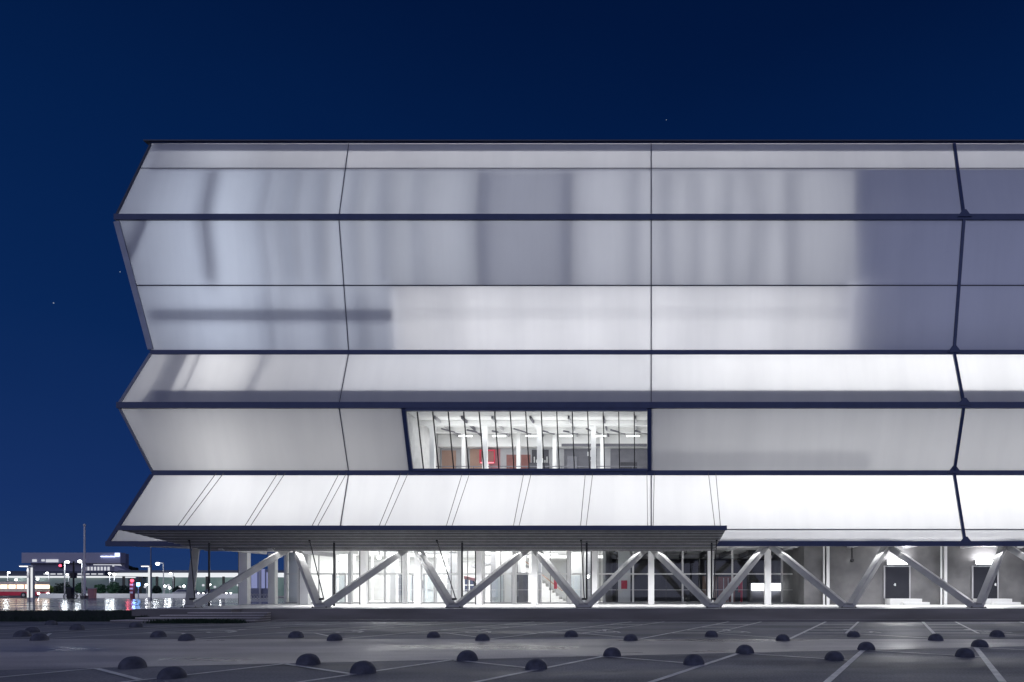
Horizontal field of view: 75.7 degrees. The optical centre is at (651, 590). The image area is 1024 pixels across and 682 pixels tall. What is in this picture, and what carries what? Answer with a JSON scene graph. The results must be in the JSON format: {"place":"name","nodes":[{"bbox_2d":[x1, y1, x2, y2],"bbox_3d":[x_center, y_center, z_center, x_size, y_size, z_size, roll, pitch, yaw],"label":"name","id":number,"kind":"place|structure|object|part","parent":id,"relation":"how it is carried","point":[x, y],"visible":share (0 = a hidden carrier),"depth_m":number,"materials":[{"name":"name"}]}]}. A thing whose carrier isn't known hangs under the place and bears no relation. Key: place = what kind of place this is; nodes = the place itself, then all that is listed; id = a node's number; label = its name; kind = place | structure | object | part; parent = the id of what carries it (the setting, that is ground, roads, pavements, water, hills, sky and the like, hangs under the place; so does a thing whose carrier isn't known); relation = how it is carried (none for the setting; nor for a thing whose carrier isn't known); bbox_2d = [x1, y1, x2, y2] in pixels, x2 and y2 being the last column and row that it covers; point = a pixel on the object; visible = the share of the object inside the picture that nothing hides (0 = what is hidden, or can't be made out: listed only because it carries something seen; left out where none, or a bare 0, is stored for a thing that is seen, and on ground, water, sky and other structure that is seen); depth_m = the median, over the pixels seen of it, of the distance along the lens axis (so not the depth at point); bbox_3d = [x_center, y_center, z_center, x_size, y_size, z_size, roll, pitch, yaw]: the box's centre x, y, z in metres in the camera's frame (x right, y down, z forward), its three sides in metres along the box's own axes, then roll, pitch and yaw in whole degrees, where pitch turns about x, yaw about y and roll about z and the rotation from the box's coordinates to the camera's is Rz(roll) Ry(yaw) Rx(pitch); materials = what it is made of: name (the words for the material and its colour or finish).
{"place":"outdoors","nodes":[
{"label":"outdoors","id":0,"kind":"place"},
{"bbox_2d":[0,571,145,593],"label":"building","id":1,"kind":"structure","parent":0,"point":[93,578],"depth_m":134.00,"materials":[{"name":"grey paint"}]},
{"bbox_2d":[0,609,149,621],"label":"grass bank","id":2,"kind":"structure","parent":0,"point":[8,614],"depth_m":33.98,"materials":[{"name":"plant"}]},
{"bbox_2d":[22,553,128,570],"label":"office block","id":3,"kind":"structure","parent":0,"point":[94,561],"depth_m":190.00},
{"bbox_2d":[46,559,57,561],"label":"window","id":4,"kind":"structure","parent":3,"relation":"in","point":[47,560],"depth_m":189.82,"materials":[{"name":"white glass"}]},
{"bbox_2d":[87,567,109,569],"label":"window","id":5,"kind":"structure","parent":3,"relation":"in","point":[108,568],"depth_m":191.82,"materials":[{"name":"white glass"}]},
{"bbox_2d":[114,565,142,577],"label":"gabled house","id":6,"kind":"structure","parent":0,"point":[116,568],"depth_m":170.00,"materials":[{"name":"grey"}]},
{"bbox_2d":[129,565,138,569],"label":"tree","id":7,"kind":"object","parent":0,"point":[132,568],"visible":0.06,"depth_m":200.10,"materials":[{"name":"green plant"}]},
{"bbox_2d":[0,598,283,610],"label":"plaza","id":8,"kind":"structure","parent":0,"point":[60,604],"depth_m":55.34,"materials":[{"name":"grey concrete"}]},
{"bbox_2d":[19,565,35,600],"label":"street lamp","id":9,"kind":"object","parent":8,"relation":"on","point":[30,582],"visible":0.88,"depth_m":65.90,"materials":[{"name":"white metal"}]},
{"bbox_2d":[59,561,76,598],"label":"traffic signal","id":10,"kind":"object","parent":8,"relation":"on","point":[73,575],"visible":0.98,"depth_m":83.92,"materials":[{"name":"metal"}]},
{"bbox_2d":[65,587,74,598],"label":"utility box","id":11,"kind":"object","parent":8,"relation":"on","point":[70,589],"visible":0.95,"depth_m":82.70,"materials":[{"name":"metal"}]},
{"bbox_2d":[63,591,77,598],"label":"bicycle","id":12,"kind":"object","parent":8,"relation":"on","point":[66,596],"visible":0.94,"depth_m":79.98,"materials":[{"name":"metal"}]},
{"bbox_2d":[71,591,85,598],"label":"bicycle","id":13,"kind":"object","parent":8,"relation":"on","point":[79,594],"visible":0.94,"depth_m":80.48,"materials":[{"name":"metal"}]},
{"bbox_2d":[81,524,88,597],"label":"flagpole","id":14,"kind":"object","parent":8,"relation":"on","point":[84,565],"visible":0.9,"depth_m":89.91,"materials":[{"name":"grey metal"}]},
{"bbox_2d":[130,579,134,597],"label":"sign totem","id":15,"kind":"object","parent":8,"relation":"on","point":[132,588],"visible":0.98,"depth_m":90.80,"materials":[{"name":"red paint"}]},
{"bbox_2d":[141,565,151,600],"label":"street lamp","id":16,"kind":"object","parent":8,"relation":"on","point":[149,582],"visible":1,"depth_m":69.88,"materials":[{"name":"white metal"}]},
{"bbox_2d":[251,569,267,597],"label":"glass kiosk","id":17,"kind":"object","parent":8,"relation":"on","point":[259,581],"visible":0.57,"depth_m":80.00,"materials":[{"name":"glass"}]},
{"bbox_2d":[251,594,267,601],"bbox_3d":[-34.044,0.651,56.000,2.461,0.692,0.200,0,0,0],"label":"bike rack","id":18,"kind":"object","parent":8,"relation":"on","point":[259,600],"visible":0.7,"depth_m":55.97,"materials":[{"name":"grey metal"}]},
{"bbox_2d":[0,596,283,597],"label":"road","id":19,"kind":"structure","parent":0,"point":[38,597],"depth_m":107.84,"materials":[{"name":"grey asphalt"}]},
{"bbox_2d":[0,582,49,597],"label":"bus","id":20,"kind":"object","parent":19,"relation":"on","point":[13,588],"visible":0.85,"depth_m":102.83,"materials":[{"name":"red paint"}]},
{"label":"window","id":21,"kind":"part","parent":20,"relation":"part of","materials":[{"name":"beige glass"}]},
{"bbox_2d":[53,582,71,593],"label":"tree","id":22,"kind":"object","parent":19,"relation":"on","point":[58,588],"visible":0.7,"depth_m":106.53,"materials":[{"name":"green plant"}]},
{"bbox_2d":[64,561,68,597],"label":"street lamp","id":23,"kind":"object","parent":19,"relation":"on","point":[64,575],"visible":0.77,"depth_m":95.96,"materials":[{"name":"white metal"}]},
{"bbox_2d":[78,560,82,595],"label":"street lamp","id":24,"kind":"object","parent":19,"relation":"on","point":[80,561],"visible":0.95,"depth_m":96.00,"materials":[{"name":"grey metal"}]},
{"bbox_2d":[75,582,86,591],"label":"tree","id":25,"kind":"object","parent":19,"relation":"on","point":[78,587],"visible":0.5,"depth_m":106.61,"materials":[{"name":"green plant"}]},
{"bbox_2d":[87,588,97,597],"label":"junction cabinet","id":26,"kind":"object","parent":19,"relation":"on","point":[92,592],"visible":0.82,"depth_m":94.60,"materials":[{"name":"brown metal"}]},
{"bbox_2d":[94,584,106,593],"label":"tree","id":27,"kind":"object","parent":19,"relation":"on","point":[101,588],"visible":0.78,"depth_m":106.74,"materials":[{"name":"green plant"}]},
{"bbox_2d":[105,582,120,593],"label":"tree","id":28,"kind":"object","parent":19,"relation":"on","point":[111,589],"visible":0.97,"depth_m":106.54,"materials":[{"name":"green plant"}]},
{"bbox_2d":[118,585,129,593],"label":"tree","id":29,"kind":"object","parent":19,"relation":"on","point":[122,590],"visible":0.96,"depth_m":106.64,"materials":[{"name":"green plant"}]},
{"bbox_2d":[39,594,237,597],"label":"barrier wall","id":30,"kind":"structure","parent":19,"relation":"on","point":[140,595],"depth_m":99.80,"materials":[{"name":"white paint"}]},
{"bbox_2d":[152,585,161,593],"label":"tree","id":31,"kind":"object","parent":19,"relation":"on","point":[156,589],"visible":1,"depth_m":111.75,"materials":[{"name":"green plant"}]},
{"bbox_2d":[156,562,163,593],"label":"street lamp","id":32,"kind":"object","parent":19,"relation":"on","point":[157,563],"visible":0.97,"depth_m":99.97,"materials":[{"name":"grey metal"}]},
{"bbox_2d":[172,586,182,591],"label":"tree","id":33,"kind":"object","parent":19,"relation":"on","point":[174,589],"visible":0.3,"depth_m":111.59,"materials":[{"name":"green plant"}]},
{"bbox_2d":[172,589,203,593],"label":"car","id":34,"kind":"object","parent":19,"relation":"on","point":[180,591],"visible":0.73,"depth_m":107.15,"materials":[{"name":"silver metal"}]},
{"bbox_2d":[201,589,231,593],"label":"car","id":35,"kind":"object","parent":19,"relation":"on","point":[206,591],"visible":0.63,"depth_m":109.15,"materials":[{"name":"paint"}]},
{"bbox_2d":[132,608,244,616],"bbox_3d":[-24.955,1.353,67.000,5.290,0.695,66.000,0,0,0],"label":"platform base","id":36,"kind":"object","parent":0,"point":[149,612],"visible":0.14,"depth_m":34.00,"materials":[{"name":"concrete"}]},
{"bbox_2d":[464,576,474,586],"bbox_3d":[-13.600,-0.050,49.550,1.600,2.099,0.700,0,0,0],"label":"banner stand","id":37,"kind":"object","parent":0,"point":[470,578],"visible":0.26,"depth_m":49.20,"materials":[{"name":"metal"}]},
{"bbox_2d":[0,621,1023,681],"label":"parking lot","id":38,"kind":"structure","parent":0,"point":[901,665],"depth_m":15.02,"materials":[{"name":"grey asphalt"}]},
{"bbox_2d":[13,630,31,636],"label":"dome bollard","id":39,"kind":"object","parent":38,"relation":"on","point":[22,633],"visible":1,"depth_m":22.63,"materials":[{"name":"concrete"}]},
{"bbox_2d":[25,627,39,632],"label":"dome bollard","id":40,"kind":"object","parent":38,"relation":"on","point":[32,629],"visible":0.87,"depth_m":25.00,"materials":[{"name":"concrete"}]},
{"bbox_2d":[69,624,84,629],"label":"dome bollard","id":41,"kind":"object","parent":38,"relation":"on","point":[77,627],"visible":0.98,"depth_m":26.46,"materials":[{"name":"concrete"}]},
{"bbox_2d":[118,656,146,668],"bbox_3d":[-11.023,1.531,13.601,0.497,0.249,0.493,0,0,30],"label":"dome bollard","id":42,"kind":"object","parent":38,"relation":"on","point":[133,662],"visible":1,"depth_m":13.46,"materials":[{"name":"concrete"}]},
{"bbox_2d":[129,622,142,626],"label":"dome bollard","id":43,"kind":"object","parent":38,"relation":"on","point":[135,624],"visible":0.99,"depth_m":28.44,"materials":[{"name":"concrete"}]},
{"bbox_2d":[150,631,166,636],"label":"dome bollard","id":44,"kind":"object","parent":38,"relation":"on","point":[158,634],"visible":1,"depth_m":22.43,"materials":[{"name":"concrete"}]},
{"bbox_2d":[157,666,186,679],"bbox_3d":[-9.012,1.544,12.038,0.462,0.222,0.466,0,0,3],"label":"dome bollard","id":45,"kind":"object","parent":38,"relation":"on","point":[172,672],"visible":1,"depth_m":11.90,"materials":[{"name":"concrete"}]},
{"bbox_2d":[110,613,270,622],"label":"steps","id":46,"kind":"structure","parent":38,"relation":"on","point":[268,614],"depth_m":33.35,"materials":[{"name":"concrete"}]},
{"bbox_2d":[110,612,270,620],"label":"step edges","id":47,"kind":"object","parent":46,"relation":"on","point":[204,615],"visible":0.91,"depth_m":33.34,"materials":[{"name":"concrete"}]},
{"bbox_2d":[143,618,248,622],"bbox_3d":[-22.843,1.520,32.108,5.026,0.260,0.902,0,0,0],"label":"ground cover","id":48,"kind":"object","parent":38,"relation":"on","point":[198,620],"visible":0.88,"depth_m":31.83,"materials":[{"name":"green plant"}]},
{"bbox_2d":[288,631,303,637],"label":"dome bollard","id":49,"kind":"object","parent":38,"relation":"on","point":[295,634],"visible":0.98,"depth_m":22.22,"materials":[{"name":"concrete"}]},
{"bbox_2d":[295,653,320,665],"bbox_3d":[-7.635,1.531,14.242,0.498,0.248,0.502,0,0,-31],"label":"dome bollard","id":50,"kind":"object","parent":38,"relation":"on","point":[306,659],"visible":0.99,"depth_m":14.08,"materials":[{"name":"concrete"}]},
{"bbox_2d":[350,660,375,673],"bbox_3d":[-5.751,1.530,12.772,0.488,0.250,0.492,0,0,30],"label":"dome bollard","id":51,"kind":"object","parent":38,"relation":"on","point":[363,667],"visible":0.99,"depth_m":12.61,"materials":[{"name":"concrete"}]},
{"bbox_2d":[427,631,439,637],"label":"dome bollard","id":52,"kind":"object","parent":38,"relation":"on","point":[433,634],"visible":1,"depth_m":22.23,"materials":[{"name":"concrete"}]},
{"bbox_2d":[456,650,477,661],"bbox_3d":[-4.320,1.531,15.032,0.489,0.247,0.493,0,0,-30],"label":"dome bollard","id":53,"kind":"object","parent":38,"relation":"on","point":[466,655],"visible":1,"depth_m":14.87,"materials":[{"name":"concrete"}]},
{"bbox_2d":[2,647,1006,681],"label":"stall line paint","id":54,"kind":"object","parent":38,"relation":"on","point":[988,663],"visible":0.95,"depth_m":13.07,"materials":[{"name":"white paint"}]},
{"bbox_2d":[0,622,1023,638],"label":"back row paint","id":55,"kind":"object","parent":38,"relation":"on","point":[924,623],"visible":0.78,"depth_m":27.41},
{"bbox_2d":[0,639,1023,669],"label":"parking aisle","id":56,"kind":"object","parent":38,"relation":"attached to","point":[19,654],"visible":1,"depth_m":18.07,"materials":[{"name":"asphalt"}]},
{"bbox_2d":[29,633,49,640],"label":"dome bollard","id":57,"kind":"object","parent":56,"relation":"on","point":[39,637],"visible":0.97,"depth_m":20.85,"materials":[{"name":"concrete"}]},
{"bbox_2d":[178,634,194,640],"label":"dome bollard","id":58,"kind":"object","parent":56,"relation":"on","point":[186,637],"visible":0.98,"depth_m":20.84,"materials":[{"name":"concrete"}]},
{"bbox_2d":[327,633,342,640],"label":"dome bollard","id":59,"kind":"object","parent":56,"relation":"on","point":[334,637],"visible":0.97,"depth_m":20.83,"materials":[{"name":"concrete"}]},
{"bbox_2d":[475,633,489,640],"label":"dome bollard","id":60,"kind":"object","parent":56,"relation":"on","point":[482,637],"visible":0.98,"depth_m":20.83,"materials":[{"name":"concrete"}]},
{"bbox_2d":[623,634,637,640],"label":"dome bollard","id":61,"kind":"object","parent":56,"relation":"on","point":[630,637],"visible":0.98,"depth_m":20.82,"materials":[{"name":"concrete"}]},
{"bbox_2d":[776,634,789,640],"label":"dome bollard","id":62,"kind":"object","parent":56,"relation":"on","point":[782,637],"visible":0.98,"depth_m":20.83,"materials":[{"name":"concrete"}]},
{"bbox_2d":[857,642,874,650],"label":"dome bollard","id":63,"kind":"object","parent":56,"relation":"on","point":[866,646],"visible":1,"depth_m":17.52,"materials":[{"name":"concrete"}]},
{"bbox_2d":[928,634,943,640],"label":"dome bollard","id":64,"kind":"object","parent":56,"relation":"on","point":[935,637],"visible":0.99,"depth_m":20.83,"materials":[{"name":"concrete"}]},
{"bbox_2d":[971,639,988,647],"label":"dome bollard","id":65,"kind":"object","parent":56,"relation":"on","point":[979,643],"visible":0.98,"depth_m":18.51,"materials":[{"name":"concrete"}]},
{"bbox_2d":[47,624,1007,637],"bbox_3d":[-1.546,1.636,26.214,72.946,0.001,8.998,0,0,0],"label":"hatched aisle paint","id":66,"kind":"object","parent":38,"relation":"on","point":[48,634],"visible":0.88,"depth_m":30.53,"materials":[{"name":"white paint"}]},
{"bbox_2d":[525,659,546,669],"bbox_3d":[-2.409,1.545,13.400,0.470,0.219,0.466,0,0,15],"label":"dome bollard","id":67,"kind":"object","parent":38,"relation":"on","point":[535,664],"visible":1,"depth_m":13.24,"materials":[{"name":"concrete"}]},
{"bbox_2d":[93,647,1023,679],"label":"stall front paint","id":68,"kind":"object","parent":38,"relation":"on","point":[120,674],"visible":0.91,"depth_m":13.90,"materials":[{"name":"white paint"}]},
{"bbox_2d":[564,630,577,636],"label":"dome bollard","id":69,"kind":"object","parent":38,"relation":"on","point":[570,633],"visible":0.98,"depth_m":22.60,"materials":[{"name":"concrete"}]},
{"bbox_2d":[206,629,1011,632],"bbox_3d":[3.338,1.640,25.815,41.520,0.001,2.251,0,0,0],"label":"wheelchair symbol paint","id":70,"kind":"object","parent":38,"relation":"on","point":[597,632],"visible":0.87,"depth_m":24.81,"materials":[{"name":"white paint"}]},
{"bbox_2d":[603,647,620,656],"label":"dome bollard","id":71,"kind":"object","parent":38,"relation":"on","point":[612,652],"visible":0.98,"depth_m":15.85,"materials":[{"name":"concrete"}]},
{"bbox_2d":[271,619,1023,621],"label":"kerb","id":72,"kind":"structure","parent":38,"relation":"on","point":[648,620],"depth_m":33.49,"materials":[{"name":"concrete"}]},
{"bbox_2d":[683,654,704,665],"bbox_3d":[0.948,1.538,14.242,0.484,0.235,0.480,0,0,32],"label":"dome bollard","id":73,"kind":"object","parent":38,"relation":"on","point":[693,659],"visible":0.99,"depth_m":14.08,"materials":[{"name":"concrete"}]},
{"bbox_2d":[705,630,717,636],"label":"dome bollard","id":74,"kind":"object","parent":38,"relation":"on","point":[711,633],"visible":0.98,"depth_m":22.59,"materials":[{"name":"concrete"}]},
{"bbox_2d":[735,644,753,653],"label":"dome bollard","id":75,"kind":"object","parent":38,"relation":"on","point":[744,649],"visible":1,"depth_m":16.53,"materials":[{"name":"concrete"}]},
{"bbox_2d":[824,651,843,660],"bbox_3d":[4.350,1.548,15.200,0.466,0.213,0.463,0,0,-20],"label":"dome bollard","id":76,"kind":"object","parent":38,"relation":"on","point":[834,656],"visible":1,"depth_m":15.04,"materials":[{"name":"concrete"}]},
{"bbox_2d":[847,631,859,636],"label":"dome bollard","id":77,"kind":"object","parent":38,"relation":"on","point":[853,634],"visible":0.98,"depth_m":22.61,"materials":[{"name":"concrete"}]},
{"bbox_2d":[955,648,974,657],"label":"dome bollard","id":78,"kind":"object","parent":38,"relation":"on","point":[965,652],"visible":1,"depth_m":15.77,"materials":[{"name":"concrete"}]},
{"bbox_2d":[989,630,1004,636],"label":"dome bollard","id":79,"kind":"object","parent":38,"relation":"on","point":[996,633],"visible":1,"depth_m":22.61,"materials":[{"name":"concrete"}]},
{"bbox_2d":[0,0,1023,570],"label":"sky","id":80,"kind":"structure","parent":0,"point":[83,83],"materials":[{"name":"blue"}]},
{"bbox_2d":[146,601,1023,608],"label":"platform floor","id":81,"kind":"structure","parent":0,"point":[565,605],"depth_m":39.27,"materials":[{"name":"concrete"}]},
{"bbox_2d":[422,589,474,601],"bbox_3d":[-17.600,0.425,54.650,5.200,1.130,1.500,0,0,0],"label":"reception desk","id":82,"kind":"object","parent":81,"relation":"on","point":[430,595],"visible":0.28,"depth_m":54.14,"materials":[{"name":"white paint"}]},
{"bbox_2d":[240,608,1023,619],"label":"platform","id":83,"kind":"structure","parent":0,"point":[647,613],"depth_m":34.56,"materials":[{"name":"concrete"}]},
{"bbox_2d":[105,140,1023,607],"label":"exhibition hall","id":84,"kind":"structure","parent":83,"relation":"on","point":[703,372],"depth_m":39.39,"materials":[{"name":"white plastic"}]},
{"bbox_2d":[332,575,345,601],"bbox_3d":[-24.500,-0.155,50.230,1.100,2.290,0.100,0,0,0],"label":"glass door","id":85,"kind":"structure","parent":84,"relation":"in","point":[332,575],"depth_m":50.19,"materials":[{"name":"glass"}]},
{"bbox_2d":[399,575,412,601],"bbox_3d":[-19.300,-0.155,50.430,1.100,2.290,0.100,0,0,0],"label":"glass door","id":86,"kind":"structure","parent":84,"relation":"in","point":[399,575],"depth_m":50.38,"materials":[{"name":"glass"}]},
{"bbox_2d":[423,575,436,601],"bbox_3d":[-17.800,-0.155,51.530,1.100,2.290,0.100,0,0,0],"label":"glass door","id":87,"kind":"structure","parent":84,"relation":"in","point":[423,575],"depth_m":51.48,"materials":[{"name":"glass"}]},
{"bbox_2d":[465,579,473,590],"bbox_3d":[-17.600,-0.500,61.940,0.900,1.700,0.080,0,0,0],"label":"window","id":88,"kind":"structure","parent":84,"relation":"in","point":[470,583],"depth_m":61.94,"materials":[{"name":"white glass"}]},
{"bbox_2d":[479,450,494,468],"bbox_3d":[-11.550,-8.685,45.190,1.100,2.430,0.220,0,0,0],"label":"framed sign","id":89,"kind":"object","parent":84,"relation":"on","point":[491,456],"visible":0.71,"depth_m":45.15,"materials":[{"name":"red paint"}]},
{"bbox_2d":[490,575,503,601],"bbox_3d":[-12.100,-0.155,50.330,1.100,2.290,0.100,0,0,0],"label":"glass door","id":90,"kind":"structure","parent":84,"relation":"in","point":[503,575],"depth_m":50.28,"materials":[{"name":"clear glass"}]},
{"bbox_2d":[518,575,527,601],"bbox_3d":[-10.125,-0.185,49.350,1.250,2.330,0.100,0,0,0],"label":"lobby door","id":91,"kind":"structure","parent":84,"relation":"in","point":[522,579],"depth_m":49.30,"materials":[{"name":"white paint"}]},
{"bbox_2d":[401,408,650,470],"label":"window","id":92,"kind":"structure","parent":84,"relation":"in","point":[404,411],"depth_m":39.11,"materials":[{"name":"clear glass"}]},
{"bbox_2d":[580,575,581,598],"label":"glass door","id":93,"kind":"structure","parent":84,"relation":"in","point":[580,575],"depth_m":50.04,"materials":[{"name":"clear glass"}]},
{"bbox_2d":[621,580,626,591],"bbox_3d":[-2.075,-0.300,49.085,0.450,0.900,0.230,0,0,0],"label":"extinguisher cabinet","id":94,"kind":"object","parent":84,"relation":"attached to","point":[623,584],"visible":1,"depth_m":49.00,"materials":[{"name":"red metal"}]},
{"bbox_2d":[718,577,734,601],"bbox_3d":[5.850,-0.035,49.562,1.300,2.030,0.195,0,0,0],"label":"lobby door","id":95,"kind":"structure","parent":84,"relation":"in","point":[723,582],"depth_m":49.60,"materials":[{"name":"white paint"}]},
{"bbox_2d":[738,581,742,601],"bbox_3d":[6.970,0.115,50.000,0.340,1.730,0.200,0,0,0],"label":"fire hose","id":96,"kind":"object","parent":84,"relation":"on","point":[740,588],"visible":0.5,"depth_m":49.91,"materials":[{"name":"red paint"}]},
{"bbox_2d":[749,583,780,601],"bbox_3d":[9.750,0.190,52.400,3.300,1.580,0.800,0,0,0],"label":"light box","id":97,"kind":"object","parent":84,"relation":"on","point":[756,592],"visible":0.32,"depth_m":52.31,"materials":[{"name":"white plastic"}]},
{"bbox_2d":[884,566,910,597],"bbox_3d":[17.000,-0.565,44.223,1.830,2.270,0.146,0,0,0],"label":"door","id":98,"kind":"structure","parent":84,"relation":"in","point":[897,579],"depth_m":44.23,"materials":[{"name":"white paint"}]},
{"bbox_2d":[972,566,998,597],"bbox_3d":[23.091,-0.565,44.223,1.830,2.270,0.146,0,0,0],"label":"door","id":99,"kind":"structure","parent":84,"relation":"in","point":[979,573],"depth_m":44.23,"materials":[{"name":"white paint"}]},
{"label":"far pavement","id":100,"kind":"structure","parent":0,"visible":0},
{"bbox_2d":[112,570,283,595],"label":"building","id":101,"kind":"structure","parent":100,"relation":"on","point":[218,578],"depth_m":126.55,"materials":[{"name":"glass"}]}
]}

